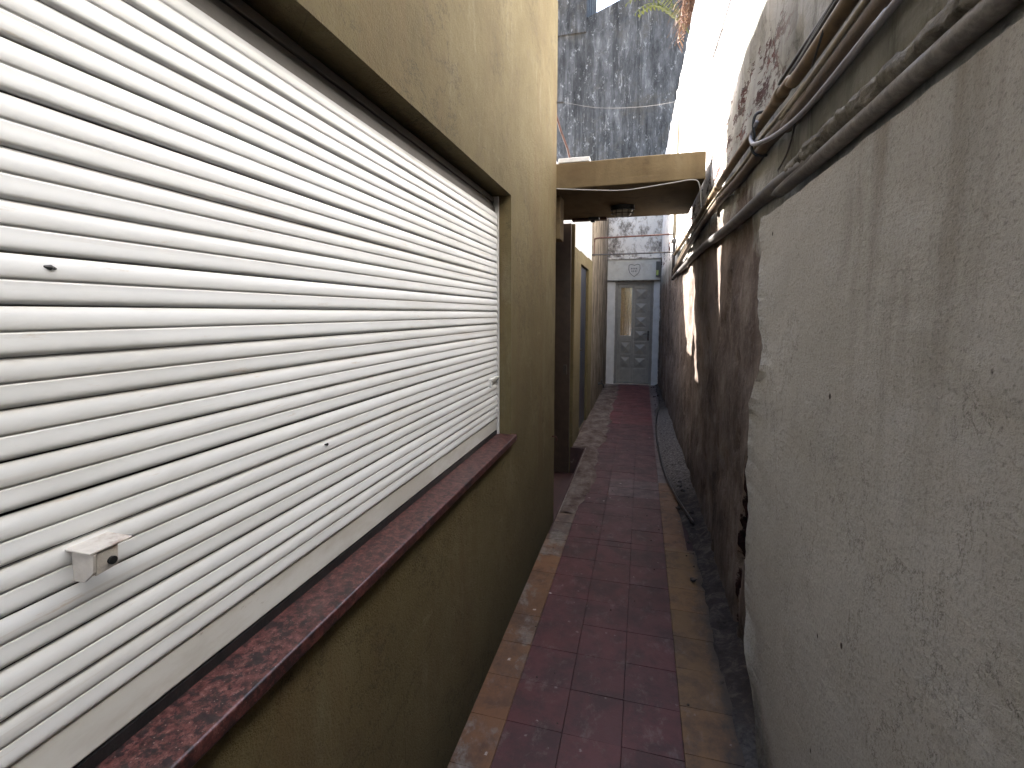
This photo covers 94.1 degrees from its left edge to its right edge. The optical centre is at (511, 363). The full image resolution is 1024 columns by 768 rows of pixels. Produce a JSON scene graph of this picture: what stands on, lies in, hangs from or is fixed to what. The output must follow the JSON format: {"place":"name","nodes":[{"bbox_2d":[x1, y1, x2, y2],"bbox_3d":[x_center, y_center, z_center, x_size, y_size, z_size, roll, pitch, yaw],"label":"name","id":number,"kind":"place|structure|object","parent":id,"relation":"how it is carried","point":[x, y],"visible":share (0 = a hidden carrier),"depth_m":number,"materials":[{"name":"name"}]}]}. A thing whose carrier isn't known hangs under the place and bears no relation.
{"place":"outdoors","nodes":[
{"label":"outdoors","id":0,"kind":"place"},
{"bbox_2d":[447,383,744,767],"bbox_3d":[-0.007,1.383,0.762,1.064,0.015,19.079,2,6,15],"label":"walkway","id":1,"kind":"structure","parent":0,"point":[580,584],"depth_m":2.08,"materials":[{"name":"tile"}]},
{"bbox_2d":[560,385,619,513],"bbox_3d":[1.213,0.767,6.574,0.353,0.011,6.400,2,6,15],"label":"cement skim","id":2,"kind":"object","parent":1,"relation":"on","point":[591,437],"visible":0.99,"depth_m":5.34,"materials":[{"name":"grey concrete"}]},
{"bbox_2d":[535,387,725,723],"bbox_3d":[1.407,0.860,5.466,0.913,0.050,8.386,2,6,15],"label":"rubble","id":3,"kind":"object","parent":1,"relation":"on","point":[692,579],"visible":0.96,"depth_m":3.41,"materials":[{"name":"grey stone"}]},
{"bbox_2d":[655,397,694,523],"bbox_3d":[1.788,0.827,5.692,0.156,0.041,5.102,2,6,14],"label":"hose","id":4,"kind":"object","parent":1,"relation":"on","point":[683,508],"visible":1,"depth_m":4.19,"materials":[{"name":"plastic"}]},
{"bbox_2d":[654,384,757,767],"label":"dirt bank","id":5,"kind":"structure","parent":1,"relation":"on","point":[728,645],"depth_m":2.41,"materials":[{"name":"soil"}]},
{"bbox_2d":[597,0,618,11],"label":"sky","id":6,"kind":"structure","parent":0,"point":[601,4],"materials":[{"name":"white"}]},
{"bbox_2d":[557,0,690,384],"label":"end building","id":7,"kind":"structure","parent":0,"point":[616,59],"depth_m":9.74,"materials":[{"name":"white paint"}]},
{"bbox_2d":[613,281,653,384],"bbox_3d":[2.500,-0.624,9.825,0.750,2.110,0.145,2,6,15],"label":"entry door","id":8,"kind":"structure","parent":7,"relation":"in","point":[632,343],"depth_m":9.84,"materials":[{"name":"grey paint"}]},
{"bbox_2d":[656,261,660,276],"bbox_3d":[2.879,-1.867,9.392,0.080,0.290,0.064,2,6,15],"label":"meter box","id":9,"kind":"object","parent":7,"relation":"attached to","point":[658,263],"visible":1,"depth_m":9.37,"materials":[{"name":"black plastic"}]},
{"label":"ground","id":10,"kind":"structure","parent":0,"visible":0},
{"bbox_2d":[0,0,557,767],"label":"house","id":11,"kind":"structure","parent":10,"relation":"on","point":[276,364],"depth_m":0.94,"materials":[{"name":"concrete"}]},
{"bbox_2d":[553,162,608,520],"bbox_3d":[-0.015,-0.991,7.080,2.634,4.610,6.385,2,6,15],"label":"annex","id":12,"kind":"object","parent":10,"relation":"on","point":[581,317],"visible":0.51,"depth_m":5.41,"materials":[{"name":"paint"}]},
{"bbox_2d":[554,223,571,472],"bbox_3d":[0.437,-0.136,5.169,0.383,2.686,0.059,2,6,15],"label":"side door","id":13,"kind":"structure","parent":12,"relation":"in","point":[561,387],"depth_m":5.13,"materials":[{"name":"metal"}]},
{"bbox_2d":[579,266,585,427],"bbox_3d":[0.891,-0.193,6.092,0.080,2.046,0.836,2,6,15],"label":"navy door","id":14,"kind":"structure","parent":12,"relation":"in","point":[583,272],"depth_m":6.21,"materials":[{"name":"metal"}]},
{"bbox_2d":[556,151,705,241],"bbox_3d":[0.701,-1.314,4.183,1.709,0.538,1.263,2,6,15],"label":"porch canopy","id":15,"kind":"object","parent":12,"relation":"attached to","point":[678,198],"visible":0.59,"depth_m":3.62,"materials":[{"name":"paint"}]},
{"bbox_2d":[557,116,570,157],"bbox_3d":[0.407,-1.757,3.759,0.151,0.436,0.023,2,6,19],"label":"rusty rod","id":16,"kind":"object","parent":15,"relation":"on","point":[562,135],"visible":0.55,"depth_m":3.75,"materials":[{"name":"metal"}]},
{"bbox_2d":[558,156,590,163],"bbox_3d":[0.488,-1.548,3.679,0.236,0.034,0.170,2,6,15],"label":"board","id":17,"kind":"object","parent":15,"relation":"on","point":[574,159],"visible":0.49,"depth_m":3.60,"materials":[{"name":"white paint"}]},
{"bbox_2d":[588,216,599,222],"bbox_3d":[0.791,-1.386,4.598,0.100,0.046,0.080,2,6,15],"label":"junction box","id":18,"kind":"object","parent":15,"relation":"attached to","point":[592,219],"visible":1,"depth_m":4.57,"materials":[{"name":"black plastic"}]},
{"bbox_2d":[610,204,634,217],"bbox_3d":[0.973,-1.338,4.199,0.210,0.104,0.136,2,6,15],"label":"bulkhead lamp","id":19,"kind":"object","parent":15,"relation":"attached to","point":[622,210],"visible":1,"depth_m":4.16,"materials":[{"name":"black plastic"}]},
{"bbox_2d":[556,179,701,206],"bbox_3d":[0.835,-1.219,3.492,1.049,0.197,0.021,2,6,15],"label":"canopy cable","id":20,"kind":"object","parent":15,"relation":"attached to","point":[640,188],"visible":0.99,"depth_m":3.44,"materials":[{"name":"grey plastic"}]},
{"bbox_2d":[658,0,1023,767],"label":"boundary wall","id":21,"kind":"structure","parent":10,"relation":"on","point":[840,374],"depth_m":0.90,"materials":[{"name":"paint"}]},
{"bbox_2d":[592,251,671,255],"bbox_3d":[1.688,-1.552,6.709,1.126,0.036,0.045,1,6,10],"label":"bridging pipe","id":22,"kind":"object","parent":21,"relation":"attached to","point":[632,253],"visible":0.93,"depth_m":6.69,"materials":[{"name":"metal"}]},
{"bbox_2d":[594,233,672,253],"bbox_3d":[1.709,-1.684,6.765,1.113,0.277,0.052,2,6,18],"label":"bridging pipe","id":23,"kind":"object","parent":21,"relation":"attached to","point":[630,236],"visible":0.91,"depth_m":6.75,"materials":[{"name":"metal"}]},
{"bbox_2d":[564,93,702,107],"bbox_3d":[0.992,-2.091,3.735,1.317,0.283,0.040,-2,6,-22],"label":"wire","id":24,"kind":"object","parent":21,"relation":"attached to","point":[634,107],"visible":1,"depth_m":3.74,"materials":[{"name":"grey metal"}]},
{"bbox_2d":[625,0,688,33],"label":"fern plant","id":25,"kind":"object","parent":21,"relation":"on","point":[665,9],"visible":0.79,"depth_m":5.43,"materials":[{"name":"green plant"}]},
{"bbox_2d":[671,117,679,279],"bbox_3d":[2.088,-2.088,6.087,0.070,2.020,0.080,2,6,15],"label":"standing pipe","id":26,"kind":"object","parent":21,"relation":"attached to","point":[673,240],"visible":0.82,"depth_m":6.10,"materials":[{"name":"metal"}]},
{"bbox_2d":[668,0,694,51],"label":"dried plant","id":27,"kind":"object","parent":21,"relation":"on","point":[686,13],"visible":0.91,"depth_m":4.97,"materials":[{"name":"brown plant"}]},
{"bbox_2d":[686,0,730,151],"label":"wall cable","id":28,"kind":"object","parent":21,"relation":"attached to","point":[727,10],"depth_m":3.48,"materials":[{"name":"white plastic"}]},
{"bbox_2d":[750,110,766,156],"bbox_3d":[0.933,-0.865,1.796,0.061,0.166,0.022,2,6,15],"label":"pipe clip","id":29,"kind":"object","parent":21,"relation":"attached to","point":[754,135],"visible":0.84,"depth_m":1.79,"materials":[{"name":"black plastic"}]},
{"bbox_2d":[673,0,859,255],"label":"pipe","id":30,"kind":"object","parent":21,"relation":"attached to","point":[838,16],"visible":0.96,"depth_m":1.43,"materials":[{"name":"grey plastic"}]},
{"bbox_2d":[811,29,823,67],"bbox_3d":[0.772,-0.790,1.212,0.015,0.054,0.135,2,6,22],"label":"loose wire","id":31,"kind":"object","parent":30,"relation":"hanging from","point":[817,49],"visible":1,"depth_m":1.17,"materials":[{"name":"black plastic"}]},
{"bbox_2d":[672,0,891,274],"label":"conduit","id":32,"kind":"object","parent":21,"relation":"attached to","point":[872,11],"visible":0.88,"depth_m":1.30,"materials":[{"name":"brown paint"}]},
{"bbox_2d":[673,0,870,270],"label":"cable","id":33,"kind":"object","parent":32,"relation":"on","point":[860,8],"visible":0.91,"depth_m":1.28,"materials":[{"name":"grey plastic"}]},
{"bbox_2d":[777,123,795,170],"bbox_3d":[0.871,-0.684,1.513,0.012,0.070,0.263,2,6,20],"label":"loose wire","id":34,"kind":"object","parent":21,"relation":"hanging from","point":[789,146],"visible":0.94,"depth_m":1.48,"materials":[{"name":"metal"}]},
{"bbox_2d":[777,0,838,84],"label":"cable","id":35,"kind":"object","parent":21,"relation":"attached to","point":[799,55],"visible":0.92,"depth_m":1.34,"materials":[{"name":"black plastic"}]},
{"bbox_2d":[749,0,902,145],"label":"cable","id":36,"kind":"object","parent":21,"relation":"attached to","point":[880,20],"visible":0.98,"depth_m":1.04,"materials":[{"name":"grey plastic"}]},
{"bbox_2d":[672,0,1023,278],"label":"drain pipe","id":37,"kind":"object","parent":21,"relation":"attached to","point":[973,24],"visible":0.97,"depth_m":0.84,"materials":[{"name":"grey plastic"}]},
{"bbox_2d":[784,0,980,171],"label":"mortar bead","id":38,"kind":"object","parent":37,"relation":"attached to","point":[944,20],"visible":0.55,"depth_m":0.82,"materials":[{"name":"grey concrete"}]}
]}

